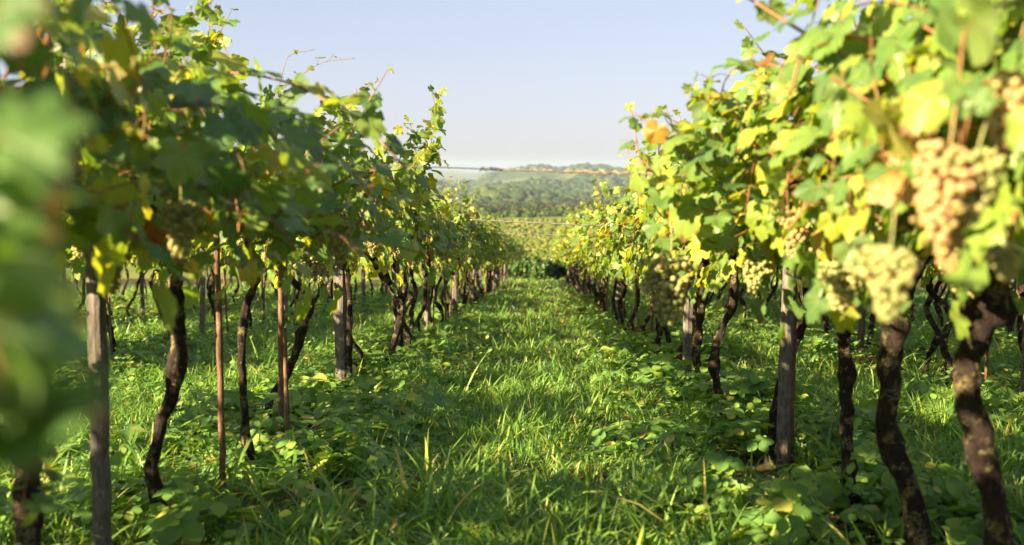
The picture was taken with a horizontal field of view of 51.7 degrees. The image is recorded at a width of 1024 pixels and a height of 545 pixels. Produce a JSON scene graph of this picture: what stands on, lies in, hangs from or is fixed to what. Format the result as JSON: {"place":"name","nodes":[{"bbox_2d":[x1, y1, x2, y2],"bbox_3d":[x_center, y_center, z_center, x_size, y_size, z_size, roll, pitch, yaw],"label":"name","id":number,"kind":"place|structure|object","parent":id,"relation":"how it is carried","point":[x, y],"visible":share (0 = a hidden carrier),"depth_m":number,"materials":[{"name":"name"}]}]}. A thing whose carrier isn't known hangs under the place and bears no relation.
{"place":"outdoors","nodes":[
{"label":"outdoors","id":0,"kind":"place"},
{"bbox_2d":[0,0,912,171],"label":"sky","id":1,"kind":"structure","parent":0,"point":[535,82],"materials":[{"name":"blue"}]},
{"bbox_2d":[0,169,1023,544],"bbox_3d":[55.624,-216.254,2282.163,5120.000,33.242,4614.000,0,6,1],"label":"ground","id":2,"kind":"structure","parent":0,"point":[281,497],"depth_m":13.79,"materials":[{"name":"green plant"}]},
{"bbox_2d":[70,251,85,310],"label":"grape vine","id":3,"kind":"object","parent":2,"relation":"on","point":[83,293],"visible":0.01,"depth_m":18.61,"materials":[{"name":"brown plant"}]},
{"bbox_2d":[0,0,160,476],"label":"grape vine","id":4,"kind":"object","parent":2,"relation":"on","point":[45,337],"visible":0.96,"depth_m":0.70,"materials":[{"name":"green plant"}]},
{"bbox_2d":[62,217,132,281],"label":"grape vine","id":5,"kind":"object","parent":2,"relation":"on","point":[74,276],"depth_m":9.62,"materials":[{"name":"yellow plant"}]},
{"bbox_2d":[84,169,111,544],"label":"trellis post","id":6,"kind":"object","parent":2,"relation":"on","point":[97,332],"visible":0.5,"depth_m":4.02,"materials":[{"name":"grey wood"}]},
{"bbox_2d":[108,297,113,360],"bbox_3d":[-4.501,0.449,11.819,0.035,1.645,0.177,-1,6,-14],"label":"vine stake","id":7,"kind":"object","parent":2,"relation":"on","point":[110,331],"visible":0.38,"depth_m":11.84,"materials":[{"name":"brown wood"}]},
{"bbox_2d":[121,260,128,301],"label":"grape vine","id":8,"kind":"object","parent":2,"relation":"on","point":[126,282],"visible":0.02,"depth_m":28.49,"materials":[{"name":"brown plant"}]},
{"bbox_2d":[66,248,190,353],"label":"grape vine","id":9,"kind":"object","parent":2,"relation":"on","point":[113,337],"visible":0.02,"depth_m":12.28,"materials":[{"name":"brown plant"}]},
{"bbox_2d":[140,272,144,316],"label":"trellis post","id":10,"kind":"object","parent":2,"relation":"on","point":[142,303],"visible":0.37,"depth_m":21.54,"materials":[{"name":"grey wood"}]},
{"bbox_2d":[126,256,159,321],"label":"grape vine","id":11,"kind":"object","parent":2,"relation":"on","point":[134,295],"visible":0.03,"depth_m":20.89,"materials":[{"name":"brown plant"}]},
{"bbox_2d":[0,0,337,297],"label":"grape vine","id":12,"kind":"object","parent":2,"relation":"on","point":[243,121],"visible":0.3,"depth_m":2.85,"materials":[{"name":"green plant"}]},
{"bbox_2d":[130,231,232,319],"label":"grape vine","id":13,"kind":"object","parent":2,"relation":"on","point":[156,270],"visible":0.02,"depth_m":13.29,"materials":[{"name":"brown plant"}]},
{"bbox_2d":[199,247,205,337],"bbox_3d":[-4.533,0.181,15.454,0.093,2.016,0.197,2,6,23],"label":"trellis post","id":14,"kind":"object","parent":2,"relation":"on","point":[202,306],"visible":0.41,"depth_m":15.44,"materials":[{"name":"grey wood"}]},
{"bbox_2d":[151,239,271,336],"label":"grape vine","id":15,"kind":"object","parent":2,"relation":"on","point":[209,295],"visible":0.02,"depth_m":15.64,"materials":[{"name":"green plant"}]},
{"bbox_2d":[213,233,225,498],"bbox_3d":[-1.529,0.576,5.538,0.041,1.570,0.046,0,6,4],"label":"vine stake","id":16,"kind":"object","parent":2,"relation":"on","point":[220,381],"visible":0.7,"depth_m":5.52,"materials":[{"name":"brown wood"}]},
{"bbox_2d":[0,0,447,544],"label":"grape vine","id":17,"kind":"object","parent":2,"relation":"on","point":[32,506],"visible":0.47,"depth_m":3.44,"materials":[{"name":"green plant"}]},
{"bbox_2d":[221,246,228,331],"bbox_3d":[-4.467,0.322,16.450,0.052,1.751,0.041,-5,8,-16],"label":"vine stake","id":18,"kind":"object","parent":2,"relation":"on","point":[226,314],"visible":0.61,"depth_m":16.44,"materials":[{"name":"brown wood"}]},
{"bbox_2d":[193,239,271,331],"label":"grape vine","id":19,"kind":"object","parent":2,"relation":"on","point":[250,315],"visible":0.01,"depth_m":17.01,"materials":[{"name":"brown plant"}]},
{"bbox_2d":[50,0,416,543],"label":"grape vine","id":20,"kind":"object","parent":2,"relation":"on","point":[175,369],"visible":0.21,"depth_m":4.57,"materials":[{"name":"green plant"}]},
{"bbox_2d":[68,1,409,466],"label":"grape vine","id":21,"kind":"object","parent":2,"relation":"on","point":[220,40],"visible":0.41,"depth_m":6.00,"materials":[{"name":"green plant"}]},
{"bbox_2d":[262,248,265,327],"bbox_3d":[-4.352,0.257,18.544,0.148,1.850,0.045,3,6,25],"label":"vine stake","id":22,"kind":"object","parent":2,"relation":"on","point":[263,313],"visible":0.47,"depth_m":18.56,"materials":[{"name":"brown wood"}]},
{"bbox_2d":[278,267,283,431],"bbox_3d":[-1.470,0.654,6.728,0.065,1.380,0.048,-1,6,-7],"label":"vine stake","id":23,"kind":"object","parent":2,"relation":"on","point":[280,351],"visible":0.68,"depth_m":6.70,"materials":[{"name":"brown wood"}]},
{"bbox_2d":[284,256,287,320],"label":"trellis post","id":24,"kind":"object","parent":2,"relation":"on","point":[286,298],"visible":0.11,"depth_m":20.06,"materials":[{"name":"grey wood"}]},
{"bbox_2d":[282,328,290,430],"bbox_3d":[-1.413,0.845,6.656,0.040,1.002,0.039,1,6,18],"label":"vine stake","id":25,"kind":"object","parent":2,"relation":"on","point":[285,373],"visible":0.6,"depth_m":6.62,"materials":[{"name":"brown wood"}]},
{"bbox_2d":[159,83,429,435],"bbox_3d":[-1.533,0.022,7.196,1.967,2.531,1.743,0,6,1],"label":"grape vine","id":26,"kind":"object","parent":2,"relation":"on","point":[193,295],"visible":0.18,"depth_m":7.14,"materials":[{"name":"green plant"}]},
{"bbox_2d":[220,85,448,386],"bbox_3d":[-1.476,-0.198,9.307,1.971,2.793,1.986,0,6,1],"label":"grape vine","id":27,"kind":"object","parent":2,"relation":"on","point":[428,154],"visible":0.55,"depth_m":8.71,"materials":[{"name":"green plant"}]},
{"bbox_2d":[333,228,351,393],"bbox_3d":[-1.471,0.300,9.120,0.123,2.025,0.127,1,6,18],"label":"trellis post","id":28,"kind":"object","parent":2,"relation":"on","point":[340,320],"visible":0.37,"depth_m":9.09,"materials":[{"name":"grey wood"}]},
{"bbox_2d":[254,166,451,374],"bbox_3d":[-1.691,0.046,10.428,1.982,2.398,1.846,2,6,20],"label":"grape vine","id":29,"kind":"object","parent":2,"relation":"on","point":[356,347],"visible":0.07,"depth_m":10.57,"materials":[{"name":"green plant"}]},
{"bbox_2d":[361,266,365,298],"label":"trellis post","id":30,"kind":"object","parent":2,"relation":"on","point":[364,294],"visible":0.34,"depth_m":29.23,"materials":[{"name":"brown wood"}]},
{"bbox_2d":[292,162,467,364],"bbox_3d":[-1.408,0.066,11.173,1.834,2.483,1.680,0,6,1],"label":"grape vine","id":31,"kind":"object","parent":2,"relation":"on","point":[400,300],"visible":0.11,"depth_m":11.15,"materials":[{"name":"green plant"}]},
{"bbox_2d":[390,248,405,359],"bbox_3d":[-1.411,0.250,12.929,0.111,2.027,0.117,-1,5,18],"label":"trellis post","id":32,"kind":"object","parent":2,"relation":"on","point":[393,276],"visible":0.16,"depth_m":12.88,"materials":[{"name":"brown wood"}]},
{"bbox_2d":[329,180,482,359],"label":"grape vine","id":33,"kind":"object","parent":2,"relation":"on","point":[353,265],"visible":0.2,"depth_m":12.47,"materials":[{"name":"green plant"}]},
{"bbox_2d":[357,179,473,332],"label":"grape vine","id":34,"kind":"object","parent":2,"relation":"on","point":[412,307],"visible":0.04,"depth_m":15.09,"materials":[{"name":"green plant"}]},
{"bbox_2d":[349,176,483,352],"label":"grape vine","id":35,"kind":"object","parent":2,"relation":"on","point":[361,262],"visible":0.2,"depth_m":13.97,"materials":[{"name":"green plant"}]},
{"bbox_2d":[371,188,480,336],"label":"grape vine","id":36,"kind":"object","parent":2,"relation":"on","point":[417,321],"visible":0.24,"depth_m":16.11,"materials":[{"name":"green plant"}]},
{"bbox_2d":[424,249,430,329],"bbox_3d":[-1.381,0.171,17.186,0.107,2.016,0.192,0,6,-4],"label":"trellis post","id":37,"kind":"object","parent":2,"relation":"on","point":[427,314],"visible":0.21,"depth_m":17.18,"materials":[{"name":"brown wood"}]},
{"bbox_2d":[432,256,436,331],"bbox_3d":[-1.217,0.372,16.558,0.103,1.649,0.032,-4,7,-32],"label":"vine stake","id":38,"kind":"object","parent":2,"relation":"on","point":[433,304],"visible":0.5,"depth_m":16.56,"materials":[{"name":"brown wood"}]},
{"bbox_2d":[385,202,493,323],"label":"grape vine","id":39,"kind":"object","parent":2,"relation":"on","point":[439,307],"visible":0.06,"depth_m":18.34,"materials":[{"name":"green plant"}]},
{"bbox_2d":[386,191,496,322],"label":"grape vine","id":40,"kind":"object","parent":2,"relation":"on","point":[480,237],"visible":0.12,"depth_m":16.99,"materials":[{"name":"green plant"}]},
{"bbox_2d":[443,258,446,320],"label":"vine stake","id":41,"kind":"object","parent":2,"relation":"on","point":[445,309],"visible":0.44,"depth_m":18.48,"materials":[{"name":"brown wood"}]},
{"bbox_2d":[452,254,457,313],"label":"trellis post","id":42,"kind":"object","parent":2,"relation":"on","point":[454,295],"visible":0.34,"depth_m":21.76,"materials":[{"name":"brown wood"}]},
{"bbox_2d":[418,208,494,321],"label":"grape vine","id":43,"kind":"object","parent":2,"relation":"on","point":[447,281],"visible":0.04,"depth_m":19.66,"materials":[{"name":"green plant"}]},
{"bbox_2d":[414,197,500,305],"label":"grape vine","id":44,"kind":"object","parent":2,"relation":"on","point":[493,247],"visible":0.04,"depth_m":20.48,"materials":[{"name":"green plant"}]},
{"bbox_2d":[420,203,504,310],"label":"grape vine","id":45,"kind":"object","parent":2,"relation":"on","point":[485,258],"visible":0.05,"depth_m":21.68,"materials":[{"name":"green plant"}]},
{"bbox_2d":[436,240,499,308],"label":"grape vine","id":46,"kind":"object","parent":2,"relation":"on","point":[490,265],"visible":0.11,"depth_m":23.84,"materials":[{"name":"green plant"}]},
{"bbox_2d":[442,214,503,310],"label":"grape vine","id":47,"kind":"object","parent":2,"relation":"on","point":[460,269],"visible":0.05,"depth_m":24.90,"materials":[{"name":"green plant"}]},
{"bbox_2d":[470,259,475,304],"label":"trellis post","id":48,"kind":"object","parent":2,"relation":"on","point":[472,285],"visible":0.41,"depth_m":26.38,"materials":[{"name":"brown wood"}]},
{"bbox_2d":[449,217,508,303],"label":"grape vine","id":49,"kind":"object","parent":2,"relation":"on","point":[499,262],"visible":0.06,"depth_m":27.47,"materials":[{"name":"green plant"}]},
{"bbox_2d":[459,225,500,315],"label":"grape vine","id":50,"kind":"object","parent":2,"relation":"on","point":[465,283],"visible":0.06,"depth_m":22.82,"materials":[{"name":"green plant"}]},
{"bbox_2d":[460,217,512,300],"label":"grape vine","id":51,"kind":"object","parent":2,"relation":"on","point":[477,282],"visible":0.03,"depth_m":29.75,"materials":[{"name":"green plant"}]},
{"bbox_2d":[464,240,509,303],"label":"grape vine","id":52,"kind":"object","parent":2,"relation":"on","point":[476,290],"visible":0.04,"depth_m":28.26,"materials":[{"name":"green plant"}]},
{"bbox_2d":[486,226,518,296],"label":"grape vine","id":53,"kind":"object","parent":2,"relation":"on","point":[512,251],"visible":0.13,"depth_m":33.29,"materials":[{"name":"green plant"}]},
{"bbox_2d":[0,288,1023,544],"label":"weeds","id":54,"kind":"object","parent":2,"relation":"on","point":[180,516],"visible":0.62,"depth_m":6.85,"materials":[{"name":"green plant"}]},
{"bbox_2d":[382,162,646,206],"bbox_3d":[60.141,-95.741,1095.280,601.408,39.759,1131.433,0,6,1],"label":"forest","id":55,"kind":"object","parent":2,"relation":"on","point":[557,191],"visible":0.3,"depth_m":872.36,"materials":[{"name":"green plant"}]},
{"bbox_2d":[509,202,521,217],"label":"tree","id":56,"kind":"object","parent":2,"relation":"on","point":[515,213],"visible":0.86,"depth_m":262.34,"materials":[{"name":"green plant"}]},
{"bbox_2d":[503,250,529,279],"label":"shrub","id":57,"kind":"object","parent":2,"relation":"on","point":[519,268],"visible":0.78,"depth_m":60.30,"materials":[{"name":"green plant"}]},
{"bbox_2d":[521,202,536,217],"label":"tree","id":58,"kind":"object","parent":2,"relation":"on","point":[528,213],"visible":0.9,"depth_m":258.56,"materials":[{"name":"green plant"}]},
{"bbox_2d":[521,200,539,211],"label":"tree","id":59,"kind":"object","parent":2,"relation":"on","point":[527,203],"visible":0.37,"depth_m":291.19,"materials":[{"name":"green plant"}]},
{"bbox_2d":[528,255,552,279],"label":"shrub","id":60,"kind":"object","parent":2,"relation":"on","point":[540,268],"visible":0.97,"depth_m":59.46,"materials":[{"name":"green plant"}]},
{"bbox_2d":[539,202,552,215],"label":"tree","id":61,"kind":"object","parent":2,"relation":"on","point":[545,211],"visible":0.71,"depth_m":265.40,"materials":[{"name":"green plant"}]},
{"bbox_2d":[365,218,744,279],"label":"vineyard","id":62,"kind":"object","parent":2,"relation":"on","point":[537,248],"visible":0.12,"depth_m":195.75,"materials":[{"name":"green plant"}]},
{"bbox_2d":[550,203,561,216],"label":"tree","id":63,"kind":"object","parent":2,"relation":"on","point":[554,213],"visible":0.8,"depth_m":263.76,"materials":[{"name":"green plant"}]},
{"bbox_2d":[544,256,571,279],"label":"shrub","id":64,"kind":"object","parent":2,"relation":"on","point":[557,270],"visible":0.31,"depth_m":60.78,"materials":[{"name":"green plant"}]},
{"bbox_2d":[551,229,578,291],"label":"grape vine","id":65,"kind":"object","parent":2,"relation":"on","point":[552,243],"visible":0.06,"depth_m":38.58,"materials":[{"name":"green plant"}]},
{"bbox_2d":[558,226,591,301],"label":"grape vine","id":66,"kind":"object","parent":2,"relation":"on","point":[588,283],"visible":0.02,"depth_m":29.11,"materials":[{"name":"brown plant"}]},
{"bbox_2d":[559,197,608,311],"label":"grape vine","id":67,"kind":"object","parent":2,"relation":"on","point":[563,248],"visible":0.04,"depth_m":23.48,"materials":[{"name":"green plant"}]},
{"bbox_2d":[557,203,626,300],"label":"grape vine","id":68,"kind":"object","parent":2,"relation":"on","point":[596,294],"visible":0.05,"depth_m":24.78,"materials":[{"name":"green plant"}]},
{"bbox_2d":[563,202,629,329],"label":"grape vine","id":69,"kind":"object","parent":2,"relation":"on","point":[575,230],"visible":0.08,"depth_m":18.75,"materials":[{"name":"green plant"}]},
{"bbox_2d":[571,206,627,333],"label":"grape vine","id":70,"kind":"object","parent":2,"relation":"on","point":[620,283],"visible":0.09,"depth_m":17.68,"materials":[{"name":"green plant"}]},
{"bbox_2d":[562,226,637,311],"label":"grape vine","id":71,"kind":"object","parent":2,"relation":"on","point":[583,264],"visible":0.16,"depth_m":22.49,"materials":[{"name":"green plant"}]},
{"bbox_2d":[605,275,607,316],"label":"vine stake","id":72,"kind":"object","parent":2,"relation":"on","point":[606,298],"visible":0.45,"depth_m":21.92,"materials":[{"name":"brown wood"}]},
{"bbox_2d":[571,201,642,316],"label":"grape vine","id":73,"kind":"object","parent":2,"relation":"on","point":[580,217],"visible":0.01,"depth_m":21.23,"materials":[{"name":"green plant"}]},
{"bbox_2d":[613,267,622,325],"bbox_3d":[2.020,0.160,19.931,0.115,2.015,0.116,2,5,-11],"label":"trellis post","id":74,"kind":"object","parent":2,"relation":"on","point":[618,291],"visible":0.2,"depth_m":19.91,"materials":[{"name":"grey wood"}]},
{"bbox_2d":[574,188,677,333],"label":"grape vine","id":75,"kind":"object","parent":2,"relation":"on","point":[632,316],"visible":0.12,"depth_m":16.61,"materials":[{"name":"green plant"}]},
{"bbox_2d":[635,257,636,331],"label":"vine stake","id":76,"kind":"object","parent":2,"relation":"on","point":[635,301],"visible":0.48,"depth_m":16.06,"materials":[{"name":"brown wood"}]},
{"bbox_2d":[584,181,695,336],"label":"grape vine","id":77,"kind":"object","parent":2,"relation":"on","point":[598,276],"visible":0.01,"depth_m":15.42,"materials":[{"name":"green plant"}]},
{"bbox_2d":[589,186,699,334],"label":"grape vine","id":78,"kind":"object","parent":2,"relation":"on","point":[600,207],"visible":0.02,"depth_m":14.16,"materials":[{"name":"green plant"}]},
{"bbox_2d":[650,291,653,331],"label":"vine stake","id":79,"kind":"object","parent":2,"relation":"on","point":[651,317],"visible":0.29,"depth_m":14.14,"materials":[{"name":"brown wood"}]},
{"bbox_2d":[582,176,729,352],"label":"grape vine","id":80,"kind":"object","parent":2,"relation":"on","point":[617,261],"visible":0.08,"depth_m":12.66,"materials":[{"name":"green plant"}]},
{"bbox_2d":[682,241,693,371],"bbox_3d":[1.756,0.303,10.514,0.090,2.027,0.098,-1,6,-16],"label":"trellis post","id":81,"kind":"object","parent":2,"relation":"on","point":[687,325],"visible":0.37,"depth_m":10.50,"materials":[{"name":"grey wood"}]},
{"bbox_2d":[596,123,782,373],"bbox_3d":[1.705,-0.076,9.669,2.026,2.604,1.986,-1,6,-11],"label":"grape vine","id":82,"kind":"object","parent":2,"relation":"on","point":[621,216],"visible":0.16,"depth_m":9.61,"materials":[{"name":"green plant"}]},
{"bbox_2d":[600,174,779,359],"bbox_3d":[1.900,-0.016,11.481,1.828,2.531,2.392,0,6,1],"label":"grape vine","id":83,"kind":"object","parent":2,"relation":"on","point":[629,280],"visible":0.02,"depth_m":11.67,"materials":[{"name":"green plant"}]},
{"bbox_2d":[618,139,837,418],"bbox_3d":[1.756,-0.017,8.034,1.898,2.581,2.346,0,6,1],"label":"grape vine","id":84,"kind":"object","parent":2,"relation":"on","point":[714,366],"visible":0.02,"depth_m":8.18,"materials":[{"name":"green plant"}]},
{"bbox_2d":[728,257,746,318],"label":"grape vine","id":85,"kind":"object","parent":2,"relation":"on","point":[742,301],"visible":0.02,"depth_m":21.26,"materials":[{"name":"brown plant"}]},
{"bbox_2d":[738,264,778,327],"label":"grape vine","id":86,"kind":"object","parent":2,"relation":"on","point":[775,286],"visible":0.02,"depth_m":18.83,"materials":[{"name":"brown plant"}]},
{"bbox_2d":[624,109,938,464],"bbox_3d":[1.684,0.066,6.353,2.003,2.570,1.824,0,6,1],"label":"grape vine","id":87,"kind":"object","parent":2,"relation":"on","point":[725,273],"visible":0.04,"depth_m":6.57,"materials":[{"name":"green plant"}]},
{"bbox_2d":[776,267,795,470],"bbox_3d":[1.669,0.359,6.402,0.090,2.020,0.088,2,6,17],"label":"trellis post","id":88,"kind":"object","parent":2,"relation":"on","point":[784,400],"visible":0.48,"depth_m":6.41,"materials":[{"name":"grey wood"}]},
{"bbox_2d":[789,282,796,466],"bbox_3d":[1.744,0.700,6.548,0.036,1.326,0.037,-2,6,-11],"label":"vine stake","id":89,"kind":"object","parent":2,"relation":"on","point":[792,429],"visible":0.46,"depth_m":6.54,"materials":[{"name":"brown wood"}]},
{"bbox_2d":[618,20,1023,536],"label":"grape vine","id":90,"kind":"object","parent":2,"relation":"on","point":[710,242],"visible":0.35,"depth_m":4.37,"materials":[{"name":"green plant"}]},
{"bbox_2d":[310,161,821,181],"bbox_3d":[0.075,-0.409,4.170,4.028,0.167,0.064,0,6,-3],"label":"trellis wire","id":91,"kind":"object","parent":90,"relation":"attached to","point":[584,172],"visible":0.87,"depth_m":4.16,"materials":[{"name":"grey metal"}]},
{"bbox_2d":[619,4,1023,544],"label":"grape vine","id":92,"kind":"object","parent":2,"relation":"on","point":[711,108],"visible":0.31,"depth_m":3.87,"materials":[{"name":"green plant"}]},
{"bbox_2d":[857,302,865,351],"bbox_3d":[4.432,0.228,13.358,0.088,2.018,0.086,7,11,44],"label":"trellis post","id":93,"kind":"object","parent":2,"relation":"on","point":[861,324],"visible":0.33,"depth_m":13.40,"materials":[{"name":"grey wood"}]},
{"bbox_2d":[809,225,931,357],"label":"grape vine","id":94,"kind":"object","parent":2,"relation":"on","point":[871,326],"depth_m":13.35,"materials":[{"name":"brown plant"}]},
{"bbox_2d":[727,0,1023,544],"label":"grape vine","id":95,"kind":"object","parent":2,"relation":"on","point":[943,196],"visible":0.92,"depth_m":2.88,"materials":[{"name":"green plant"}]},
{"bbox_2d":[736,0,1023,307],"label":"grape vine","id":96,"kind":"object","parent":2,"relation":"on","point":[976,61],"visible":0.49,"depth_m":2.37,"materials":[{"name":"green plant"}]},
{"bbox_2d":[875,204,953,387],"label":"grape vine","id":97,"kind":"object","parent":2,"relation":"on","point":[945,353],"visible":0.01,"depth_m":10.05,"materials":[{"name":"brown plant"}]},
{"bbox_2d":[919,279,941,377],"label":"grape vine","id":98,"kind":"object","parent":2,"relation":"on","point":[935,342],"visible":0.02,"depth_m":11.18,"materials":[{"name":"brown plant"}]},
{"bbox_2d":[934,283,947,326],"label":"grape vine","id":99,"kind":"object","parent":2,"relation":"on","point":[938,310],"visible":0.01,"depth_m":18.15,"materials":[{"name":"brown plant"}]},
{"bbox_2d":[920,261,1023,350],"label":"grape vine","id":100,"kind":"object","parent":2,"relation":"on","point":[925,279],"visible":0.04,"depth_m":9.41,"materials":[{"name":"green plant"}]},
{"bbox_2d":[983,348,988,390],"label":"vine stake","id":101,"kind":"object","parent":2,"relation":"on","point":[986,365],"visible":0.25,"depth_m":9.74,"materials":[{"name":"brown wood"}]},
{"bbox_2d":[963,0,1023,266],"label":"grape vine","id":102,"kind":"object","parent":2,"relation":"on","point":[991,234],"visible":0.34,"depth_m":2.16,"materials":[{"name":"green plant"}]},
{"bbox_2d":[1011,277,1016,331],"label":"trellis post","id":103,"kind":"object","parent":2,"relation":"on","point":[1014,284],"visible":0.13,"depth_m":15.54,"materials":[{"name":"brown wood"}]},
{"bbox_2d":[1019,315,1023,400],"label":"trellis post","id":104,"kind":"object","parent":2,"relation":"on","point":[1022,371],"visible":0.51,"depth_m":8.82,"materials":[{"name":"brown wood"}]},
{"bbox_2d":[73,347,1022,544],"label":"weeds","id":105,"kind":"object","parent":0,"point":[839,528],"visible":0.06,"depth_m":6.25,"materials":[{"name":"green plant"}]},
{"bbox_3d":[1.786,-0.776,28.333,0.004,4.821,55.400,0,6,1],"label":"trellis wire","id":106,"kind":"object","parent":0,"visible":0},
{"bbox_2d":[470,219,600,225],"bbox_3d":[0.576,-0.585,12.729,2.159,0.133,0.058,-1,6,-8],"label":"trellis wire","id":107,"kind":"object","parent":106,"relation":"attached to","point":[536,222],"visible":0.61,"depth_m":12.70,"materials":[{"name":"grey metal"}]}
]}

